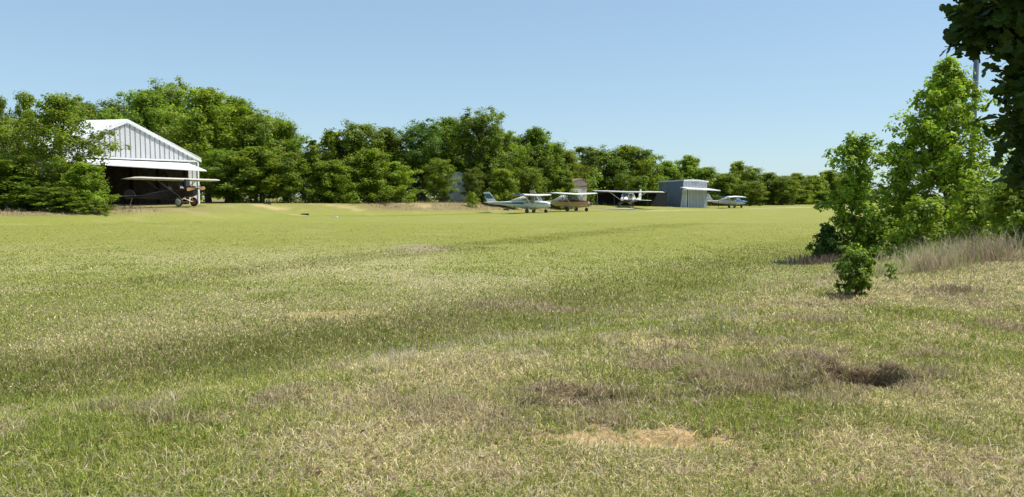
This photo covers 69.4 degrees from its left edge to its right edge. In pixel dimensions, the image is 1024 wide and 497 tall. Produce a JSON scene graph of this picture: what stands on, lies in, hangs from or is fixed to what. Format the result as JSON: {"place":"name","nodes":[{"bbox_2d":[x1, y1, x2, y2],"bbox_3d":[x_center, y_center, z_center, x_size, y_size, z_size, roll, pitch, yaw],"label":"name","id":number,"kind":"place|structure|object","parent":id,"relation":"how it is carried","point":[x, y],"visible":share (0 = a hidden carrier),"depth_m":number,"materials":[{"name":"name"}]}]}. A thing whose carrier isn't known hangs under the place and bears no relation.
{"place":"outdoors","nodes":[
{"label":"outdoors","id":0,"kind":"place"},
{"bbox_2d":[0,0,1014,196],"label":"sky","id":1,"kind":"structure","parent":0,"point":[774,86],"materials":[{"name":"blue"}]},
{"bbox_2d":[0,196,1023,496],"bbox_3d":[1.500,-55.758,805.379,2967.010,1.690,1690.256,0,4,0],"label":"ground","id":2,"kind":"structure","parent":0,"point":[400,220],"depth_m":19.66,"materials":[{"name":"green plant"}]},
{"bbox_2d":[0,125,18,161],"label":"oak tree","id":3,"kind":"object","parent":2,"relation":"on","point":[7,143],"visible":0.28,"depth_m":50.91,"materials":[{"name":"green plant"}]},
{"bbox_2d":[0,94,24,163],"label":"oak tree","id":4,"kind":"object","parent":2,"relation":"on","point":[2,109],"visible":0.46,"depth_m":51.37,"materials":[{"name":"green plant"}]},
{"bbox_2d":[0,153,51,210],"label":"oak tree","id":5,"kind":"object","parent":2,"relation":"on","point":[7,168],"visible":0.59,"depth_m":47.19,"materials":[{"name":"green plant"}]},
{"bbox_2d":[0,90,55,179],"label":"oak tree","id":6,"kind":"object","parent":2,"relation":"on","point":[25,100],"visible":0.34,"depth_m":52.03,"materials":[{"name":"green plant"}]},
{"bbox_2d":[0,175,81,210],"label":"oak tree","id":7,"kind":"object","parent":2,"relation":"on","point":[35,181],"visible":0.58,"depth_m":46.80,"materials":[{"name":"green plant"}]},
{"bbox_2d":[10,186,91,211],"bbox_3d":[-29.050,-3.154,46.844,4.545,1.688,5.214,-2,5,-31],"label":"shrub","id":8,"kind":"object","parent":2,"relation":"on","point":[50,201],"visible":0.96,"depth_m":45.98,"materials":[{"name":"green plant"}]},
{"bbox_2d":[0,91,132,190],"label":"oak tree","id":9,"kind":"object","parent":2,"relation":"on","point":[61,103],"visible":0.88,"depth_m":48.94,"materials":[{"name":"green plant"}]},
{"bbox_2d":[40,95,98,119],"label":"oak tree","id":10,"kind":"object","parent":2,"relation":"on","point":[82,107],"visible":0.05,"depth_m":85.20,"materials":[{"name":"green plant"}]},
{"bbox_2d":[46,201,96,211],"bbox_3d":[-27.751,-2.607,46.487,2.999,0.808,2.787,1,4,14],"label":"shrub","id":11,"kind":"object","parent":2,"relation":"on","point":[78,206],"visible":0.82,"depth_m":46.10,"materials":[{"name":"green plant"}]},
{"bbox_2d":[55,162,120,209],"bbox_3d":[-28.000,-4.070,48.357,3.914,3.362,3.669,0,4,6],"label":"oak tree","id":12,"kind":"object","parent":2,"relation":"on","point":[84,176],"visible":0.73,"depth_m":47.98,"materials":[{"name":"green plant"}]},
{"bbox_2d":[75,96,122,119],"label":"oak tree","id":13,"kind":"object","parent":2,"relation":"on","point":[104,103],"visible":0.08,"depth_m":89.84,"materials":[{"name":"green plant"}]},
{"bbox_2d":[83,197,118,214],"bbox_3d":[-26.086,-2.681,47.029,2.062,1.148,1.916,-2,5,-29],"label":"shrub","id":14,"kind":"object","parent":2,"relation":"on","point":[97,202],"visible":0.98,"depth_m":46.77,"materials":[{"name":"green plant"}]},
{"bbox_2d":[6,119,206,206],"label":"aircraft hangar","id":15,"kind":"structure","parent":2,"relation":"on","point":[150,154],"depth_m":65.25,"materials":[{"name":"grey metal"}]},
{"bbox_2d":[65,158,206,170],"bbox_3d":[-31.411,-6.947,61.383,8.616,0.810,10.306,0,4,0],"label":"door","id":16,"kind":"structure","parent":15,"relation":"in","point":[143,164],"depth_m":62.74,"materials":[{"name":"white metal"}]},
{"bbox_2d":[94,101,132,119],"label":"oak tree","id":17,"kind":"object","parent":2,"relation":"on","point":[119,108],"visible":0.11,"depth_m":88.31,"materials":[{"name":"green plant"}]},
{"bbox_2d":[98,89,191,141],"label":"oak tree","id":18,"kind":"object","parent":2,"relation":"on","point":[145,103],"visible":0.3,"depth_m":80.78,"materials":[{"name":"green plant"}]},
{"bbox_2d":[144,75,191,135],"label":"oak tree","id":19,"kind":"object","parent":2,"relation":"on","point":[166,91],"visible":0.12,"depth_m":85.90,"materials":[{"name":"green plant"}]},
{"bbox_2d":[123,177,219,206],"bbox_3d":[-25.564,-4.132,55.415,7.435,2.297,7.464,-2,5,-27],"label":"antique aircraft","id":20,"kind":"object","parent":2,"relation":"on","point":[187,191],"visible":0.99,"depth_m":55.12,"materials":[{"name":"metal"}]},
{"bbox_2d":[151,86,258,201],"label":"oak tree","id":21,"kind":"object","parent":2,"relation":"on","point":[203,120],"visible":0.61,"depth_m":77.36,"materials":[{"name":"green plant"}]},
{"bbox_2d":[195,95,263,200],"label":"oak tree","id":22,"kind":"object","parent":2,"relation":"on","point":[235,102],"visible":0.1,"depth_m":82.11,"materials":[{"name":"green plant"}]},
{"bbox_2d":[197,148,263,202],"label":"oak tree","id":23,"kind":"object","parent":2,"relation":"on","point":[209,161],"visible":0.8,"depth_m":71.60,"materials":[{"name":"green plant"}]},
{"bbox_2d":[210,146,299,202],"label":"oak tree","id":24,"kind":"object","parent":2,"relation":"on","point":[259,156],"visible":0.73,"depth_m":72.59,"materials":[{"name":"green plant"}]},
{"bbox_2d":[225,108,299,201],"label":"oak tree","id":25,"kind":"object","parent":2,"relation":"on","point":[259,124],"visible":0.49,"depth_m":78.39,"materials":[{"name":"green plant"}]},
{"bbox_2d":[250,119,314,201],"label":"oak tree","id":26,"kind":"object","parent":2,"relation":"on","point":[297,143],"visible":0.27,"depth_m":81.41,"materials":[{"name":"green plant"}]},
{"bbox_2d":[256,151,314,202],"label":"oak tree","id":27,"kind":"object","parent":2,"relation":"on","point":[290,162],"visible":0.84,"depth_m":73.68,"materials":[{"name":"green plant"}]},
{"bbox_2d":[295,140,330,202],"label":"oak tree","id":28,"kind":"object","parent":2,"relation":"on","point":[311,154],"visible":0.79,"depth_m":75.19,"materials":[{"name":"green plant"}]},
{"bbox_2d":[305,131,355,201],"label":"oak tree","id":29,"kind":"object","parent":2,"relation":"on","point":[331,152],"visible":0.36,"depth_m":84.51,"materials":[{"name":"green plant"}]},
{"bbox_2d":[301,158,362,202],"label":"oak tree","id":30,"kind":"object","parent":2,"relation":"on","point":[332,179],"visible":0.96,"depth_m":74.80,"materials":[{"name":"green plant"}]},
{"bbox_2d":[323,117,387,201],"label":"oak tree","id":31,"kind":"object","parent":2,"relation":"on","point":[353,140],"visible":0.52,"depth_m":84.16,"materials":[{"name":"green plant"}]},
{"bbox_2d":[339,147,401,202],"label":"oak tree","id":32,"kind":"object","parent":2,"relation":"on","point":[371,163],"visible":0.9,"depth_m":77.63,"materials":[{"name":"green plant"}]},
{"bbox_2d":[364,126,426,201],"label":"oak tree","id":33,"kind":"object","parent":2,"relation":"on","point":[388,146],"visible":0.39,"depth_m":92.19,"materials":[{"name":"green plant"}]},
{"bbox_2d":[371,161,424,202],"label":"oak tree","id":34,"kind":"object","parent":2,"relation":"on","point":[397,174],"visible":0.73,"depth_m":80.90,"materials":[{"name":"green plant"}]},
{"bbox_2d":[10,251,787,389],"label":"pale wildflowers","id":35,"kind":"object","parent":2,"relation":"on","point":[325,322],"visible":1,"depth_m":10.01,"materials":[{"name":"white plant"}]},
{"bbox_2d":[392,117,458,201],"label":"oak tree","id":36,"kind":"object","parent":2,"relation":"on","point":[421,133],"visible":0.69,"depth_m":92.20,"materials":[{"name":"green plant"}]},
{"bbox_2d":[421,157,461,202],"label":"oak tree","id":37,"kind":"object","parent":2,"relation":"on","point":[443,171],"visible":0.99,"depth_m":86.71,"materials":[{"name":"green plant"}]},
{"bbox_2d":[409,116,478,195],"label":"oak tree","id":38,"kind":"object","parent":2,"relation":"on","point":[446,121],"visible":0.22,"depth_m":96.87,"materials":[{"name":"green plant"}]},
{"bbox_2d":[442,172,468,202],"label":"storage building","id":39,"kind":"structure","parent":2,"relation":"on","point":[457,196],"depth_m":92.15,"materials":[{"name":"white metal"}]},
{"bbox_2d":[453,186,460,202],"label":"door","id":40,"kind":"structure","parent":39,"relation":"in","point":[456,195],"depth_m":92.18,"materials":[{"name":"grey paint"}]},
{"bbox_2d":[457,167,485,202],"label":"oak tree","id":41,"kind":"object","parent":2,"relation":"on","point":[469,175],"visible":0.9,"depth_m":88.27,"materials":[{"name":"green plant"}]},
{"bbox_2d":[463,192,480,206],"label":"shrub","id":42,"kind":"object","parent":2,"relation":"on","point":[472,196],"visible":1,"depth_m":83.68,"materials":[{"name":"green plant"}]},
{"bbox_2d":[83,116,878,203],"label":"woods","id":43,"kind":"object","parent":2,"relation":"on","point":[595,180],"visible":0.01,"depth_m":120.71,"materials":[{"name":"green plant"}]},
{"bbox_2d":[445,105,522,202],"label":"oak tree","id":44,"kind":"object","parent":2,"relation":"on","point":[482,140],"visible":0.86,"depth_m":92.06,"materials":[{"name":"green plant"}]},
{"bbox_2d":[484,168,519,206],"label":"oak tree","id":45,"kind":"object","parent":2,"relation":"on","point":[502,182],"visible":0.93,"depth_m":88.06,"materials":[{"name":"green plant"}]},
{"bbox_2d":[475,128,532,190],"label":"oak tree","id":46,"kind":"object","parent":2,"relation":"on","point":[508,146],"visible":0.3,"depth_m":95.38,"materials":[{"name":"green plant"}]},
{"bbox_2d":[0,196,1023,496],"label":"dry grass","id":47,"kind":"structure","parent":2,"relation":"on","point":[944,256],"depth_m":6.93,"materials":[{"name":"beige plant"}]},
{"bbox_2d":[510,190,522,209],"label":"shrub","id":48,"kind":"object","parent":2,"relation":"on","point":[515,198],"visible":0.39,"depth_m":87.61,"materials":[{"name":"green plant"}]},
{"bbox_2d":[483,192,552,212],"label":"light aircraft","id":49,"kind":"object","parent":2,"relation":"on","point":[522,202],"visible":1,"depth_m":78.85,"materials":[{"name":"white paint"}]},
{"bbox_2d":[510,133,544,195],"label":"oak tree","id":50,"kind":"object","parent":2,"relation":"on","point":[535,162],"visible":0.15,"depth_m":99.50,"materials":[{"name":"green plant"}]},
{"bbox_2d":[513,166,551,199],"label":"oak tree","id":51,"kind":"object","parent":2,"relation":"on","point":[535,182],"visible":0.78,"depth_m":94.06,"materials":[{"name":"green plant"}]},
{"bbox_2d":[512,126,572,199],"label":"oak tree","id":52,"kind":"object","parent":2,"relation":"on","point":[538,136],"visible":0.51,"depth_m":99.92,"materials":[{"name":"green plant"}]},
{"bbox_2d":[540,140,570,200],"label":"oak tree","id":53,"kind":"object","parent":2,"relation":"on","point":[561,152],"visible":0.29,"depth_m":101.42,"materials":[{"name":"green plant"}]},
{"bbox_2d":[548,188,567,208],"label":"shrub","id":54,"kind":"object","parent":2,"relation":"on","point":[557,195],"visible":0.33,"depth_m":93.48,"materials":[{"name":"green plant"}]},
{"bbox_2d":[543,168,578,207],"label":"oak tree","id":55,"kind":"object","parent":2,"relation":"on","point":[563,182],"visible":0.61,"depth_m":95.57,"materials":[{"name":"green plant"}]},
{"bbox_2d":[530,190,596,210],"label":"light aircraft","id":56,"kind":"object","parent":2,"relation":"on","point":[562,201],"visible":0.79,"depth_m":87.69,"materials":[{"name":"white paint"}]},
{"bbox_2d":[561,149,597,189],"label":"oak tree","id":57,"kind":"object","parent":2,"relation":"on","point":[575,167],"visible":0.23,"depth_m":106.43,"materials":[{"name":"green plant"}]},
{"bbox_2d":[572,178,588,200],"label":"storage shed","id":58,"kind":"structure","parent":2,"relation":"on","point":[581,185],"depth_m":101.30,"materials":[{"name":"beige metal"}]},
{"bbox_2d":[574,189,580,199],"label":"door","id":59,"kind":"structure","parent":58,"relation":"in","point":[579,191],"depth_m":101.18,"materials":[{"name":"grey paint"}]},
{"bbox_2d":[172,374,999,485],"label":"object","id":60,"kind":"object","parent":2,"relation":"on","point":[619,445],"visible":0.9,"depth_m":4.52,"materials":[{"name":"brown plant"}]},
{"bbox_2d":[573,144,613,201],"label":"oak tree","id":61,"kind":"object","parent":2,"relation":"on","point":[589,151],"visible":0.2,"depth_m":130.27,"materials":[{"name":"green plant"}]},
{"bbox_2d":[580,147,637,200],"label":"oak tree","id":62,"kind":"object","parent":2,"relation":"on","point":[609,163],"visible":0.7,"depth_m":125.97,"materials":[{"name":"green plant"}]},
{"bbox_2d":[608,208,634,209],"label":"concrete pad","id":63,"kind":"object","parent":2,"relation":"on","point":[621,209],"visible":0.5,"depth_m":97.88,"materials":[{"name":"beige concrete"}]},
{"bbox_2d":[220,299,1023,496],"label":"fallen leaves","id":64,"kind":"object","parent":2,"relation":"on","point":[317,473],"visible":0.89,"depth_m":4.80,"materials":[{"name":"brown plant"}]},
{"bbox_2d":[593,189,664,206],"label":"light aircraft","id":65,"kind":"object","parent":2,"relation":"on","point":[629,198],"visible":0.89,"depth_m":102.21,"materials":[{"name":"white paint"}]},
{"bbox_2d":[595,191,666,206],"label":"open shed","id":66,"kind":"structure","parent":2,"relation":"on","point":[659,199],"depth_m":114.11,"materials":[{"name":"metal"}]},
{"bbox_2d":[597,145,665,190],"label":"oak tree","id":67,"kind":"object","parent":2,"relation":"on","point":[634,153],"visible":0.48,"depth_m":127.44,"materials":[{"name":"green plant"}]},
{"bbox_2d":[624,175,651,205],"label":"oak tree","id":68,"kind":"object","parent":2,"relation":"on","point":[638,183],"visible":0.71,"depth_m":114.87,"materials":[{"name":"green plant"}]},
{"bbox_2d":[629,149,669,190],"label":"oak tree","id":69,"kind":"object","parent":2,"relation":"on","point":[646,153],"visible":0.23,"depth_m":129.12,"materials":[{"name":"green plant"}]},
{"bbox_2d":[652,160,686,190],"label":"oak tree","id":70,"kind":"object","parent":2,"relation":"on","point":[669,168],"visible":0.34,"depth_m":138.18,"materials":[{"name":"green plant"}]},
{"bbox_2d":[672,155,700,179],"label":"oak tree","id":71,"kind":"object","parent":2,"relation":"on","point":[688,163],"visible":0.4,"depth_m":144.29,"materials":[{"name":"green plant"}]},
{"bbox_2d":[658,179,720,206],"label":"metal hangar","id":72,"kind":"structure","parent":2,"relation":"on","point":[688,193],"depth_m":113.24,"materials":[{"name":"grey metal"}]},
{"bbox_2d":[680,187,720,190],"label":"door","id":73,"kind":"structure","parent":72,"relation":"in","point":[680,187],"depth_m":111.48,"materials":[{"name":"white metal"}]},
{"bbox_2d":[693,165,719,204],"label":"oak tree","id":74,"kind":"object","parent":2,"relation":"on","point":[704,173],"visible":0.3,"depth_m":138.28,"materials":[{"name":"green plant"}]},
{"bbox_2d":[707,194,747,207],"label":"light aircraft","id":75,"kind":"object","parent":2,"relation":"on","point":[728,200],"visible":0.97,"depth_m":113.83,"materials":[{"name":"white paint"}]},
{"bbox_2d":[707,173,749,205],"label":"oak tree","id":76,"kind":"object","parent":2,"relation":"on","point":[724,184],"visible":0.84,"depth_m":130.45,"materials":[{"name":"green plant"}]},
{"bbox_2d":[728,160,752,189],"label":"oak tree","id":77,"kind":"object","parent":2,"relation":"on","point":[735,166],"visible":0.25,"depth_m":154.52,"materials":[{"name":"green plant"}]},
{"bbox_2d":[734,166,766,202],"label":"oak tree","id":78,"kind":"object","parent":2,"relation":"on","point":[749,175],"visible":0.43,"depth_m":150.51,"materials":[{"name":"green plant"}]},
{"bbox_2d":[732,180,770,205],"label":"oak tree","id":79,"kind":"object","parent":2,"relation":"on","point":[752,193],"visible":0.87,"depth_m":130.90,"materials":[{"name":"green plant"}]},
{"bbox_2d":[746,172,794,204],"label":"oak tree","id":80,"kind":"object","parent":2,"relation":"on","point":[763,177],"visible":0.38,"depth_m":144.61,"materials":[{"name":"green plant"}]},
{"bbox_2d":[761,175,805,204],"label":"oak tree","id":81,"kind":"object","parent":2,"relation":"on","point":[787,185],"visible":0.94,"depth_m":140.60,"materials":[{"name":"green plant"}]},
{"bbox_2d":[770,173,816,203],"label":"oak tree","id":82,"kind":"object","parent":2,"relation":"on","point":[800,177],"visible":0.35,"depth_m":160.06,"materials":[{"name":"green plant"}]},
{"bbox_2d":[791,189,817,204],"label":"oak tree","id":83,"kind":"object","parent":2,"relation":"on","point":[805,199],"visible":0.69,"depth_m":150.73,"materials":[{"name":"green plant"}]},
{"bbox_2d":[803,175,826,198],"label":"oak tree","id":84,"kind":"object","parent":2,"relation":"on","point":[818,187],"visible":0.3,"depth_m":163.14,"materials":[{"name":"green plant"}]},
{"bbox_2d":[812,191,831,203],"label":"oak tree","id":85,"kind":"object","parent":2,"relation":"on","point":[821,195],"visible":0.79,"depth_m":156.97,"materials":[{"name":"green plant"}]},
{"bbox_2d":[806,222,845,261],"bbox_3d":[8.644,-0.046,20.331,1.022,1.365,1.025,2,5,28],"label":"oak bush","id":86,"kind":"object","parent":2,"relation":"on","point":[827,235],"visible":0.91,"depth_m":20.15,"materials":[{"name":"green plant"}]},
{"bbox_2d":[818,170,847,203],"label":"oak tree","id":87,"kind":"object","parent":2,"relation":"on","point":[829,179],"visible":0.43,"depth_m":170.16,"materials":[{"name":"green plant"}]},
{"bbox_2d":[804,131,894,258],"bbox_3d":[9.496,-1.383,20.404,2.388,3.696,1.861,0,4,0],"label":"oak sapling","id":88,"kind":"object","parent":2,"relation":"on","point":[855,149],"visible":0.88,"depth_m":20.23,"materials":[{"name":"green plant"}]},
{"bbox_2d":[832,245,877,295],"bbox_3d":[5.317,0.419,11.426,0.629,0.931,0.740,0,4,0],"label":"shrub","id":89,"kind":"object","parent":2,"relation":"on","point":[858,263],"visible":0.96,"depth_m":11.35,"materials":[{"name":"green plant"}]},
{"bbox_2d":[858,183,883,202],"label":"oak tree","id":90,"kind":"object","parent":2,"relation":"on","point":[873,199],"visible":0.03,"depth_m":187.55,"materials":[{"name":"green plant"}]},
{"bbox_2d":[854,210,902,257],"bbox_3d":[9.933,-0.310,20.035,1.228,1.485,1.240,-3,5,-39],"label":"oak bush","id":91,"kind":"object","parent":2,"relation":"on","point":[881,223],"visible":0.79,"depth_m":19.84,"materials":[{"name":"green plant"}]},
{"bbox_2d":[884,263,898,279],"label":"shrub","id":92,"kind":"object","parent":2,"relation":"on","point":[890,267],"visible":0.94,"depth_m":13.04,"materials":[{"name":"green plant"}]},
{"bbox_2d":[876,139,922,249],"bbox_3d":[11.558,-1.522,21.975,1.539,3.535,1.835,-2,5,-31],"label":"oak sapling","id":93,"kind":"object","parent":2,"relation":"on","point":[890,146],"visible":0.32,"depth_m":21.79,"materials":[{"name":"green plant"}]},
{"bbox_2d":[876,193,963,255],"bbox_3d":[10.287,-0.479,18.516,2.014,1.806,1.428,3,5,41],"label":"oak bush","id":94,"kind":"object","parent":2,"relation":"on","point":[921,216],"visible":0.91,"depth_m":18.33,"materials":[{"name":"green plant"}]},
{"bbox_2d":[862,54,1012,244],"bbox_3d":[12.221,-2.704,20.762,4.322,5.578,3.942,0,4,0],"label":"oak sapling","id":95,"kind":"object","parent":2,"relation":"on","point":[952,174],"visible":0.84,"depth_m":20.46,"materials":[{"name":"green plant"}]},
{"bbox_2d":[945,187,994,242],"bbox_3d":[11.220,-0.720,18.018,1.442,1.551,1.213,-4,5,-41],"label":"oak bush","id":96,"kind":"object","parent":2,"relation":"on","point":[969,216],"visible":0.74,"depth_m":17.82,"materials":[{"name":"green plant"}]},
{"bbox_2d":[968,59,978,157],"bbox_3d":[23.966,-7.416,37.571,1.446,12.200,0.480,0,4,0],"label":"metal pole","id":97,"kind":"object","parent":2,"relation":"on","point":[976,69],"visible":0.05,"depth_m":37.40,"materials":[{"name":"grey metal"}]},
{"bbox_2d":[939,0,1023,209],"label":"oak tree","id":98,"kind":"object","parent":2,"relation":"on","point":[994,29],"visible":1,"depth_m":2.86,"materials":[{"name":"green plant"}]},
{"bbox_2d":[973,173,1023,245],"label":"oak sapling","id":99,"kind":"object","parent":2,"relation":"on","point":[1007,206],"visible":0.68,"depth_m":15.40,"materials":[{"name":"green plant"}]}
]}

